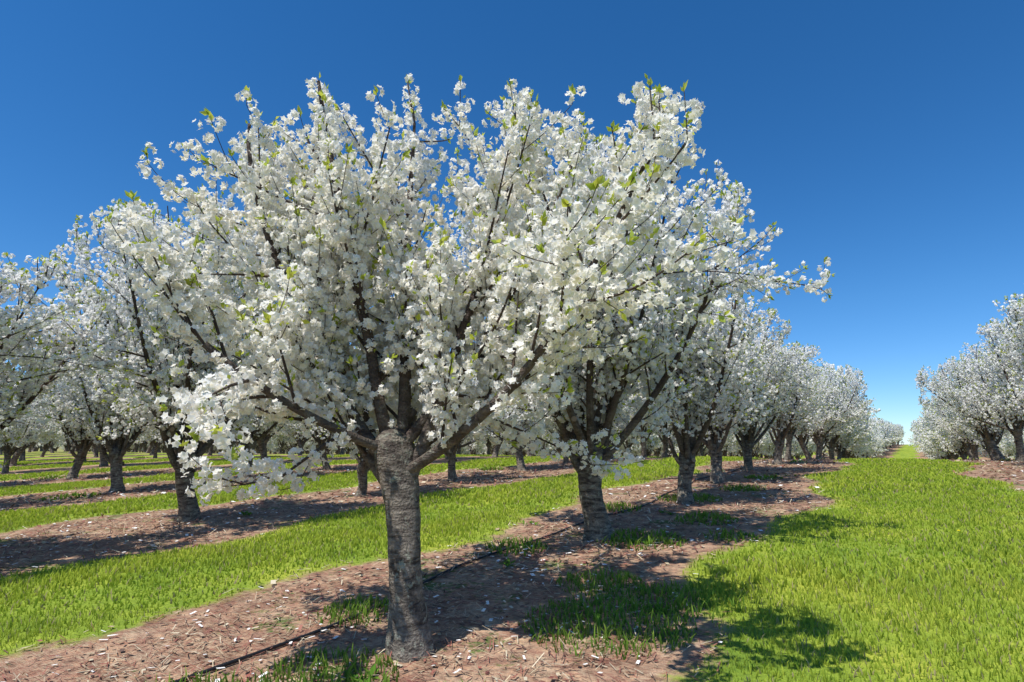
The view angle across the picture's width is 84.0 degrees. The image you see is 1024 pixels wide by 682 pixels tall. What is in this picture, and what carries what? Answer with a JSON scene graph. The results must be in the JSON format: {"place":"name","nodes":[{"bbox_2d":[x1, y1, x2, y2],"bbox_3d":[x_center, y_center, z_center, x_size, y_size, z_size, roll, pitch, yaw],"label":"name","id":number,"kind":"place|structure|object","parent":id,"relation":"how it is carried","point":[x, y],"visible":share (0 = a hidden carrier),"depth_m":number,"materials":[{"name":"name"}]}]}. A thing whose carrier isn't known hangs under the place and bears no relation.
{"place":"outdoors","nodes":[
{"label":"outdoors","id":0,"kind":"place"},
{"bbox_2d":[0,444,1023,681],"bbox_3d":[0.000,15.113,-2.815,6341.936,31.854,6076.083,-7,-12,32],"label":"ground","id":1,"kind":"structure","parent":0,"point":[674,665],"depth_m":4.53,"materials":[{"name":"brown soil"}]},
{"bbox_2d":[0,392,65,473],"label":"cherry tree","id":2,"kind":"object","parent":1,"relation":"on","point":[24,425],"visible":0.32,"depth_m":20.00,"materials":[{"name":"white plant"}]},
{"bbox_2d":[7,370,61,465],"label":"cherry tree","id":3,"kind":"object","parent":1,"relation":"on","point":[15,456],"visible":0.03,"depth_m":24.90,"materials":[{"name":"white plant"}]},
{"bbox_2d":[0,321,70,433],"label":"cherry tree","id":4,"kind":"object","parent":1,"relation":"on","point":[45,396],"visible":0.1,"depth_m":11.64,"materials":[{"name":"white plant"}]},
{"bbox_2d":[18,429,57,460],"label":"cherry tree","id":5,"kind":"object","parent":1,"relation":"on","point":[22,457],"depth_m":30.18,"materials":[{"name":"white plant"}]},
{"bbox_2d":[36,429,58,456],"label":"cherry tree","id":6,"kind":"object","parent":1,"relation":"on","point":[46,446],"visible":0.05,"depth_m":34.90,"materials":[{"name":"white plant"}]},
{"bbox_2d":[48,433,62,452],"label":"cherry tree","id":7,"kind":"object","parent":1,"relation":"on","point":[51,448],"visible":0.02,"depth_m":44.80,"materials":[{"name":"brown plant"}]},
{"bbox_2d":[7,341,118,478],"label":"cherry tree","id":8,"kind":"object","parent":1,"relation":"on","point":[81,435],"visible":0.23,"depth_m":16.76,"materials":[{"name":"white plant"}]},
{"bbox_2d":[50,426,96,461],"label":"cherry tree","id":9,"kind":"object","parent":1,"relation":"on","point":[60,431],"visible":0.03,"depth_m":26.96,"materials":[{"name":"white plant"}]},
{"bbox_2d":[0,252,172,467],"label":"cherry tree","id":10,"kind":"object","parent":1,"relation":"on","point":[16,333],"visible":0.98,"depth_m":6.28,"materials":[{"name":"white plant"}]},
{"bbox_2d":[7,302,169,492],"bbox_3d":[-8.823,1.105,12.496,2.825,4.602,3.740,0,-14,10],"label":"cherry tree","id":11,"kind":"object","parent":1,"relation":"on","point":[99,411],"visible":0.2,"depth_m":12.46,"materials":[{"name":"white plant"}]},
{"bbox_2d":[47,389,144,466],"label":"cherry tree","id":12,"kind":"object","parent":1,"relation":"on","point":[103,461],"visible":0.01,"depth_m":22.60,"materials":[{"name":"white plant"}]},
{"bbox_2d":[93,444,98,456],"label":"cherry tree","id":13,"kind":"object","parent":1,"relation":"on","point":[96,451],"visible":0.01,"depth_m":32.29,"materials":[{"name":"brown plant"}]},
{"bbox_2d":[141,440,148,451],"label":"cherry tree","id":14,"kind":"object","parent":1,"relation":"on","point":[144,443],"depth_m":55.72,"materials":[{"name":"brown plant"}]},
{"bbox_2d":[133,425,162,457],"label":"cherry tree","id":15,"kind":"object","parent":1,"relation":"on","point":[156,444],"visible":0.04,"depth_m":29.34,"materials":[{"name":"white plant"}]},
{"bbox_2d":[145,417,221,453],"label":"cherry tree","id":16,"kind":"object","parent":1,"relation":"on","point":[159,435],"visible":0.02,"depth_m":19.03,"materials":[{"name":"white plant"}]},
{"bbox_2d":[38,183,359,521],"bbox_3d":[-4.587,0.163,8.499,3.774,5.249,4.101,-8,-10,42],"label":"cherry tree","id":17,"kind":"object","parent":1,"relation":"on","point":[139,349],"visible":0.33,"depth_m":7.77,"materials":[{"name":"white plant"}]},
{"bbox_2d":[207,438,231,455],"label":"cherry tree","id":18,"kind":"object","parent":1,"relation":"on","point":[210,451],"depth_m":31.97,"materials":[{"name":"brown plant"}]},
{"bbox_2d":[223,370,300,459],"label":"cherry tree","id":19,"kind":"object","parent":1,"relation":"on","point":[262,447],"visible":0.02,"depth_m":21.94,"materials":[{"name":"white plant"}]},
{"bbox_2d":[207,361,328,478],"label":"cherry tree","id":20,"kind":"object","parent":1,"relation":"on","point":[257,426],"visible":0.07,"depth_m":15.11,"materials":[{"name":"white plant"}]},
{"bbox_2d":[264,425,282,446],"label":"cherry tree","id":21,"kind":"object","parent":1,"relation":"on","point":[267,436],"visible":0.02,"depth_m":34.80,"materials":[{"name":"white plant"}]},
{"bbox_2d":[268,434,292,453],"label":"cherry tree","id":22,"kind":"object","parent":1,"relation":"on","point":[277,440],"visible":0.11,"depth_m":41.82,"materials":[{"name":"white plant"}]},
{"bbox_2d":[281,436,298,453],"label":"cherry tree","id":23,"kind":"object","parent":1,"relation":"on","point":[293,444],"visible":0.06,"depth_m":49.70,"materials":[{"name":"white plant"}]},
{"bbox_2d":[278,390,305,454],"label":"cherry tree","id":24,"kind":"object","parent":1,"relation":"on","point":[299,441],"visible":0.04,"depth_m":30.44,"materials":[{"name":"white plant"}]},
{"bbox_2d":[276,438,307,450],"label":"cherry tree","id":25,"kind":"object","parent":1,"relation":"on","point":[288,447],"visible":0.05,"depth_m":55.85,"materials":[{"name":"white plant"}]},
{"bbox_2d":[283,429,311,453],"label":"cherry tree","id":26,"kind":"object","parent":1,"relation":"on","point":[293,440],"visible":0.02,"depth_m":36.90,"materials":[{"name":"white plant"}]},
{"bbox_2d":[281,378,338,469],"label":"cherry tree","id":27,"kind":"object","parent":1,"relation":"on","point":[326,466],"visible":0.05,"depth_m":17.46,"materials":[{"name":"white plant"}]},
{"bbox_2d":[310,337,411,496],"bbox_3d":[-2.349,1.379,10.662,2.851,3.298,2.225,-2,-14,32],"label":"cherry tree","id":28,"kind":"object","parent":1,"relation":"on","point":[362,468],"depth_m":10.58,"materials":[{"name":"plant"}]},
{"bbox_2d":[89,73,757,662],"bbox_3d":[-0.465,-0.076,3.730,3.912,4.070,3.532,-7,-12,32],"label":"cherry tree","id":29,"kind":"object","parent":1,"relation":"on","point":[319,251],"visible":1,"depth_m":3.44,"materials":[{"name":"white plant"}]},
{"bbox_2d":[462,436,480,454],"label":"cherry tree","id":30,"kind":"object","parent":1,"relation":"on","point":[472,446],"visible":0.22,"depth_m":42.01,"materials":[{"name":"white plant"}]},
{"bbox_2d":[172,459,772,681],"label":"irrigation hose","id":31,"kind":"object","parent":1,"relation":"on","point":[236,660],"visible":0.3,"depth_m":3.69,"materials":[{"name":"black plastic"}]},
{"bbox_2d":[462,442,485,454],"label":"cherry tree","id":32,"kind":"object","parent":1,"relation":"on","point":[475,451],"visible":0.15,"depth_m":51.50,"materials":[{"name":"white plant"}]},
{"bbox_2d":[413,350,546,481],"bbox_3d":[-1.011,1.641,13.145,3.554,3.366,3.449,-3,-10,18],"label":"cherry tree","id":33,"kind":"object","parent":1,"relation":"on","point":[450,454],"visible":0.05,"depth_m":13.05,"materials":[{"name":"white plant"}]},
{"bbox_2d":[472,427,502,454],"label":"cherry tree","id":34,"kind":"object","parent":1,"relation":"on","point":[487,442],"visible":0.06,"depth_m":33.98,"materials":[{"name":"white plant"}]},
{"bbox_2d":[472,380,503,456],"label":"cherry tree","id":35,"kind":"object","parent":1,"relation":"on","point":[496,450],"depth_m":24.80,"materials":[{"name":"white plant"}]},
{"bbox_2d":[2,455,1014,681],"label":"weeds","id":36,"kind":"object","parent":1,"relation":"on","point":[597,617],"visible":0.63,"depth_m":3.87,"materials":[{"name":"green plant"}]},
{"bbox_2d":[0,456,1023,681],"bbox_3d":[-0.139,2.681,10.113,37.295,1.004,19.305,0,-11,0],"label":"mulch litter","id":37,"kind":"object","parent":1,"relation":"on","point":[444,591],"visible":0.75,"depth_m":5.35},
{"bbox_2d":[472,358,562,470],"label":"cherry tree","id":38,"kind":"object","parent":1,"relation":"on","point":[519,455],"visible":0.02,"depth_m":15.69,"materials":[{"name":"white plant"}]},
{"bbox_2d":[527,422,551,455],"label":"cherry tree","id":39,"kind":"object","parent":1,"relation":"on","point":[529,450],"visible":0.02,"depth_m":27.49,"materials":[{"name":"white plant"}]},
{"bbox_2d":[536,430,555,449],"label":"cherry tree","id":40,"kind":"object","parent":1,"relation":"on","point":[545,444],"visible":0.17,"depth_m":38.99,"materials":[{"name":"white plant"}]},
{"bbox_2d":[543,426,562,455],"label":"cherry tree","id":41,"kind":"object","parent":1,"relation":"on","point":[551,431],"visible":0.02,"depth_m":29.88,"materials":[{"name":"white plant"}]},
{"bbox_2d":[549,369,605,462],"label":"cherry tree","id":42,"kind":"object","parent":1,"relation":"on","point":[556,427],"visible":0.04,"depth_m":18.29,"materials":[{"name":"white plant"}]},
{"bbox_2d":[584,395,642,459],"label":"cherry tree","id":43,"kind":"object","parent":1,"relation":"on","point":[624,411],"visible":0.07,"depth_m":20.32,"materials":[{"name":"white plant"}]},
{"bbox_2d":[615,438,640,455],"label":"cherry tree","id":44,"kind":"object","parent":1,"relation":"on","point":[623,449],"visible":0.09,"depth_m":51.29,"materials":[{"name":"white plant"}]},
{"bbox_2d":[630,438,640,457],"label":"cherry tree","id":45,"kind":"object","parent":1,"relation":"on","point":[637,452],"visible":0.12,"depth_m":53.31,"materials":[{"name":"white plant"}]},
{"bbox_2d":[615,420,657,453],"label":"cherry tree","id":46,"kind":"object","parent":1,"relation":"on","point":[628,440],"visible":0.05,"depth_m":37.01,"materials":[{"name":"white plant"}]},
{"bbox_2d":[442,134,834,541],"bbox_3d":[1.078,-0.096,6.581,4.378,4.870,3.604,5,-15,-15],"label":"cherry tree","id":47,"kind":"object","parent":1,"relation":"on","point":[609,381],"visible":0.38,"depth_m":6.13,"materials":[{"name":"white plant"}]},
{"bbox_2d":[615,396,669,457],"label":"cherry tree","id":48,"kind":"object","parent":1,"relation":"on","point":[643,448],"visible":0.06,"depth_m":23.16,"materials":[{"name":"white plant"}]},
{"bbox_2d":[635,427,660,455],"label":"cherry tree","id":49,"kind":"object","parent":1,"relation":"on","point":[649,447],"visible":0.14,"depth_m":39.12,"materials":[{"name":"white plant"}]},
{"bbox_2d":[639,434,671,456],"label":"cherry tree","id":50,"kind":"object","parent":1,"relation":"on","point":[656,449],"visible":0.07,"depth_m":42.25,"materials":[{"name":"white plant"}]},
{"bbox_2d":[656,420,672,457],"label":"cherry tree","id":51,"kind":"object","parent":1,"relation":"on","point":[664,441],"visible":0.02,"depth_m":25.54,"materials":[{"name":"plant"}]},
{"bbox_2d":[660,435,678,457],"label":"cherry tree","id":52,"kind":"object","parent":1,"relation":"on","point":[674,442],"visible":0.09,"depth_m":44.26,"materials":[{"name":"white plant"}]},
{"bbox_2d":[622,253,778,504],"bbox_3d":[2.583,0.669,9.401,2.636,4.035,3.231,0,-7,-11],"label":"cherry tree","id":53,"kind":"object","parent":1,"relation":"on","point":[706,380],"visible":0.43,"depth_m":8.58,"materials":[{"name":"white plant"}]},
{"bbox_2d":[696,431,732,455],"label":"cherry tree","id":54,"kind":"object","parent":1,"relation":"on","point":[701,449],"visible":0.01,"depth_m":30.72,"materials":[{"name":"plant"}]},
{"bbox_2d":[703,436,740,450],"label":"cherry tree","id":55,"kind":"object","parent":1,"relation":"on","point":[729,439],"visible":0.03,"depth_m":32.63,"materials":[{"name":"white plant"}]},
{"bbox_2d":[721,433,735,456],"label":"cherry tree","id":56,"kind":"object","parent":1,"relation":"on","point":[725,451],"depth_m":35.32,"materials":[{"name":"white plant"}]},
{"bbox_2d":[727,443,736,456],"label":"cherry tree","id":57,"kind":"object","parent":1,"relation":"on","point":[731,454],"visible":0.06,"depth_m":58.94,"materials":[{"name":"white plant"}]},
{"bbox_2d":[691,283,791,483],"bbox_3d":[3.910,0.849,11.816,3.681,4.346,3.282,7,-13,-35],"label":"cherry tree","id":58,"kind":"object","parent":1,"relation":"on","point":[713,441],"visible":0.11,"depth_m":11.34,"materials":[{"name":"white plant"}]},
{"bbox_2d":[729,432,756,456],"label":"cherry tree","id":59,"kind":"object","parent":1,"relation":"on","point":[739,448],"depth_m":37.55,"materials":[{"name":"white plant"}]},
{"bbox_2d":[735,423,774,457],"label":"cherry tree","id":60,"kind":"object","parent":1,"relation":"on","point":[760,443],"visible":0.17,"depth_m":40.42,"materials":[{"name":"white plant"}]},
{"bbox_2d":[754,429,772,457],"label":"cherry tree","id":61,"kind":"object","parent":1,"relation":"on","point":[765,447],"visible":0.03,"depth_m":42.72,"materials":[{"name":"white plant"}]},
{"bbox_2d":[762,428,776,458],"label":"cherry tree","id":62,"kind":"object","parent":1,"relation":"on","point":[772,447],"visible":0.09,"depth_m":44.80,"materials":[{"name":"white plant"}]},
{"bbox_2d":[728,333,828,471],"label":"cherry tree","id":63,"kind":"object","parent":1,"relation":"on","point":[773,374],"visible":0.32,"depth_m":13.35,"materials":[{"name":"white plant"}]},
{"bbox_2d":[755,340,824,464],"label":"cherry tree","id":64,"kind":"object","parent":1,"relation":"on","point":[783,424],"visible":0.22,"depth_m":15.96,"materials":[{"name":"white plant"}]},
{"bbox_2d":[784,435,799,455],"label":"cherry tree","id":65,"kind":"object","parent":1,"relation":"on","point":[794,446],"visible":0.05,"depth_m":51.86,"materials":[{"name":"white plant"}]},
{"bbox_2d":[791,437,801,458],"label":"cherry tree","id":66,"kind":"object","parent":1,"relation":"on","point":[796,453],"visible":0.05,"depth_m":54.94,"materials":[{"name":"white plant"}]},
{"bbox_2d":[766,360,829,459],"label":"cherry tree","id":67,"kind":"object","parent":1,"relation":"on","point":[792,431],"visible":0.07,"depth_m":18.52,"materials":[{"name":"white plant"}]},
{"bbox_2d":[793,436,810,458],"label":"cherry tree","id":68,"kind":"object","parent":1,"relation":"on","point":[799,454],"visible":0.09,"depth_m":56.98,"materials":[{"name":"white plant"}]},
{"bbox_2d":[802,436,814,453],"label":"cherry tree","id":69,"kind":"object","parent":1,"relation":"on","point":[810,449],"visible":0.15,"depth_m":61.77,"materials":[{"name":"white plant"}]},
{"bbox_2d":[793,371,834,458],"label":"cherry tree","id":70,"kind":"object","parent":1,"relation":"on","point":[801,439],"visible":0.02,"depth_m":21.14,"materials":[{"name":"white plant"}]},
{"bbox_2d":[803,375,863,450],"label":"cherry tree","id":71,"kind":"object","parent":1,"relation":"on","point":[828,436],"visible":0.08,"depth_m":26.20,"materials":[{"name":"white plant"}]},
{"bbox_2d":[797,357,880,458],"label":"cherry tree","id":72,"kind":"object","parent":1,"relation":"on","point":[839,371],"visible":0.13,"depth_m":27.96,"materials":[{"name":"white plant"}]},
{"bbox_2d":[804,364,875,458],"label":"cherry tree","id":73,"kind":"object","parent":1,"relation":"on","point":[827,422],"visible":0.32,"depth_m":23.05,"materials":[{"name":"white plant"}]},
{"bbox_2d":[806,413,879,458],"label":"cherry tree","id":74,"kind":"object","parent":1,"relation":"on","point":[843,442],"visible":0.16,"depth_m":30.73,"materials":[{"name":"white plant"}]},
{"bbox_2d":[823,434,871,458],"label":"cherry tree","id":75,"kind":"object","parent":1,"relation":"on","point":[853,452],"depth_m":37.88,"materials":[{"name":"white plant"}]},
{"bbox_2d":[835,425,862,458],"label":"cherry tree","id":76,"kind":"object","parent":1,"relation":"on","point":[844,453],"visible":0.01,"depth_m":32.86,"materials":[{"name":"white plant"}]},
{"bbox_2d":[845,394,874,457],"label":"cherry tree","id":77,"kind":"object","parent":1,"relation":"on","point":[863,436],"visible":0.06,"depth_m":35.12,"materials":[{"name":"white plant"}]},
{"bbox_2d":[850,418,874,457],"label":"cherry tree","id":78,"kind":"object","parent":1,"relation":"on","point":[857,453],"visible":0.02,"depth_m":39.81,"materials":[{"name":"white plant"}]},
{"bbox_2d":[864,426,880,457],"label":"cherry tree","id":79,"kind":"object","parent":1,"relation":"on","point":[867,453],"visible":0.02,"depth_m":50.00,"materials":[{"name":"white plant"}]},
{"bbox_2d":[865,435,883,457],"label":"cherry tree","id":80,"kind":"object","parent":1,"relation":"on","point":[874,449],"visible":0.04,"depth_m":52.68,"materials":[{"name":"white plant"}]},
{"bbox_2d":[868,434,881,457],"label":"cherry tree","id":81,"kind":"object","parent":1,"relation":"on","point":[879,445],"visible":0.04,"depth_m":57.00,"materials":[{"name":"white plant"}]},
{"bbox_2d":[869,429,884,457],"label":"cherry tree","id":82,"kind":"object","parent":1,"relation":"on","point":[876,431],"visible":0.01,"depth_m":60.24,"materials":[{"name":"white plant"}]},
{"bbox_2d":[871,421,884,454],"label":"cherry tree","id":83,"kind":"object","parent":1,"relation":"on","point":[879,428],"visible":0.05,"depth_m":64.89,"materials":[{"name":"white plant"}]},
{"bbox_2d":[871,434,888,458],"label":"cherry tree","id":84,"kind":"object","parent":1,"relation":"on","point":[872,457],"visible":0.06,"depth_m":61.95,"materials":[{"name":"white plant"}]},
{"bbox_2d":[869,418,897,457],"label":"cherry tree","id":85,"kind":"object","parent":1,"relation":"on","point":[881,421],"visible":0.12,"depth_m":66.47,"materials":[{"name":"white plant"}]},
{"bbox_2d":[912,435,936,458],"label":"cherry tree","id":86,"kind":"object","parent":1,"relation":"on","point":[923,446],"visible":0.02,"depth_m":48.69,"materials":[{"name":"white plant"}]},
{"bbox_2d":[907,416,944,458],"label":"cherry tree","id":87,"kind":"object","parent":1,"relation":"on","point":[912,425],"visible":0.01,"depth_m":46.55,"materials":[{"name":"white plant"}]},
{"bbox_2d":[912,415,956,460],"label":"cherry tree","id":88,"kind":"object","parent":1,"relation":"on","point":[924,429],"visible":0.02,"depth_m":37.16,"materials":[{"name":"white plant"}]},
{"bbox_2d":[911,420,960,458],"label":"cherry tree","id":89,"kind":"object","parent":1,"relation":"on","point":[926,441],"visible":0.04,"depth_m":41.63,"materials":[{"name":"white plant"}]},
{"bbox_2d":[919,399,958,459],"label":"cherry tree","id":90,"kind":"object","parent":1,"relation":"on","point":[952,456],"visible":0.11,"depth_m":33.76,"materials":[{"name":"white plant"}]},
{"bbox_2d":[925,438,958,459],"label":"cherry tree","id":91,"kind":"object","parent":1,"relation":"on","point":[937,454],"visible":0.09,"depth_m":43.23,"materials":[{"name":"white plant"}]},
{"bbox_2d":[929,406,981,459],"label":"cherry tree","id":92,"kind":"object","parent":1,"relation":"on","point":[955,446],"visible":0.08,"depth_m":28.67,"materials":[{"name":"white plant"}]},
{"bbox_2d":[929,421,999,459],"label":"cherry tree","id":93,"kind":"object","parent":1,"relation":"on","point":[946,440],"visible":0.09,"depth_m":31.21,"materials":[{"name":"white plant"}]},
{"bbox_2d":[922,342,1012,460],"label":"cherry tree","id":94,"kind":"object","parent":1,"relation":"on","point":[988,436],"visible":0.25,"depth_m":19.25,"materials":[{"name":"white plant"}]},
{"bbox_2d":[930,379,1004,459],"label":"cherry tree","id":95,"kind":"object","parent":1,"relation":"on","point":[967,448],"visible":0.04,"depth_m":26.68,"materials":[{"name":"white plant"}]},
{"bbox_2d":[924,390,1011,460],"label":"cherry tree","id":96,"kind":"object","parent":1,"relation":"on","point":[973,442],"visible":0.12,"depth_m":24.26,"materials":[{"name":"white plant"}]},
{"bbox_2d":[914,335,1023,461],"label":"cherry tree","id":97,"kind":"object","parent":1,"relation":"on","point":[1014,420],"visible":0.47,"depth_m":16.90,"materials":[{"name":"white plant"}]},
{"bbox_2d":[943,401,1023,459],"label":"cherry tree","id":98,"kind":"object","parent":1,"relation":"on","point":[977,436],"visible":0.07,"depth_m":21.30,"materials":[{"name":"white plant"}]},
{"bbox_2d":[976,317,1023,419],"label":"cherry tree","id":99,"kind":"object","parent":1,"relation":"on","point":[1002,371],"visible":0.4,"depth_m":14.12,"materials":[{"name":"white plant"}]},
{"bbox_2d":[979,293,1023,407],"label":"cherry tree","id":100,"kind":"object","parent":1,"relation":"on","point":[1013,340],"visible":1,"depth_m":11.61,"materials":[{"name":"white plant"}]},
{"bbox_2d":[999,440,1012,459],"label":"cherry tree","id":101,"kind":"object","parent":1,"relation":"on","point":[1005,453],"visible":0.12,"depth_m":55.88,"materials":[{"name":"white plant"}]},
{"bbox_2d":[997,434,1015,458],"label":"cherry tree","id":102,"kind":"object","parent":1,"relation":"on","point":[1009,449],"visible":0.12,"depth_m":49.53,"materials":[{"name":"white plant"}]},
{"bbox_2d":[1000,426,1015,458],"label":"cherry tree","id":103,"kind":"object","parent":1,"relation":"on","point":[1011,443],"visible":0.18,"depth_m":46.86,"materials":[{"name":"white plant"}]},
{"bbox_2d":[0,454,1023,681],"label":"grass","id":104,"kind":"structure","parent":0,"point":[899,467],"depth_m":5.47,"materials":[{"name":"green plant"}]},
{"bbox_2d":[0,0,1023,443],"label":"sky","id":105,"kind":"structure","parent":0,"point":[883,139],"materials":[{"name":"blue"}]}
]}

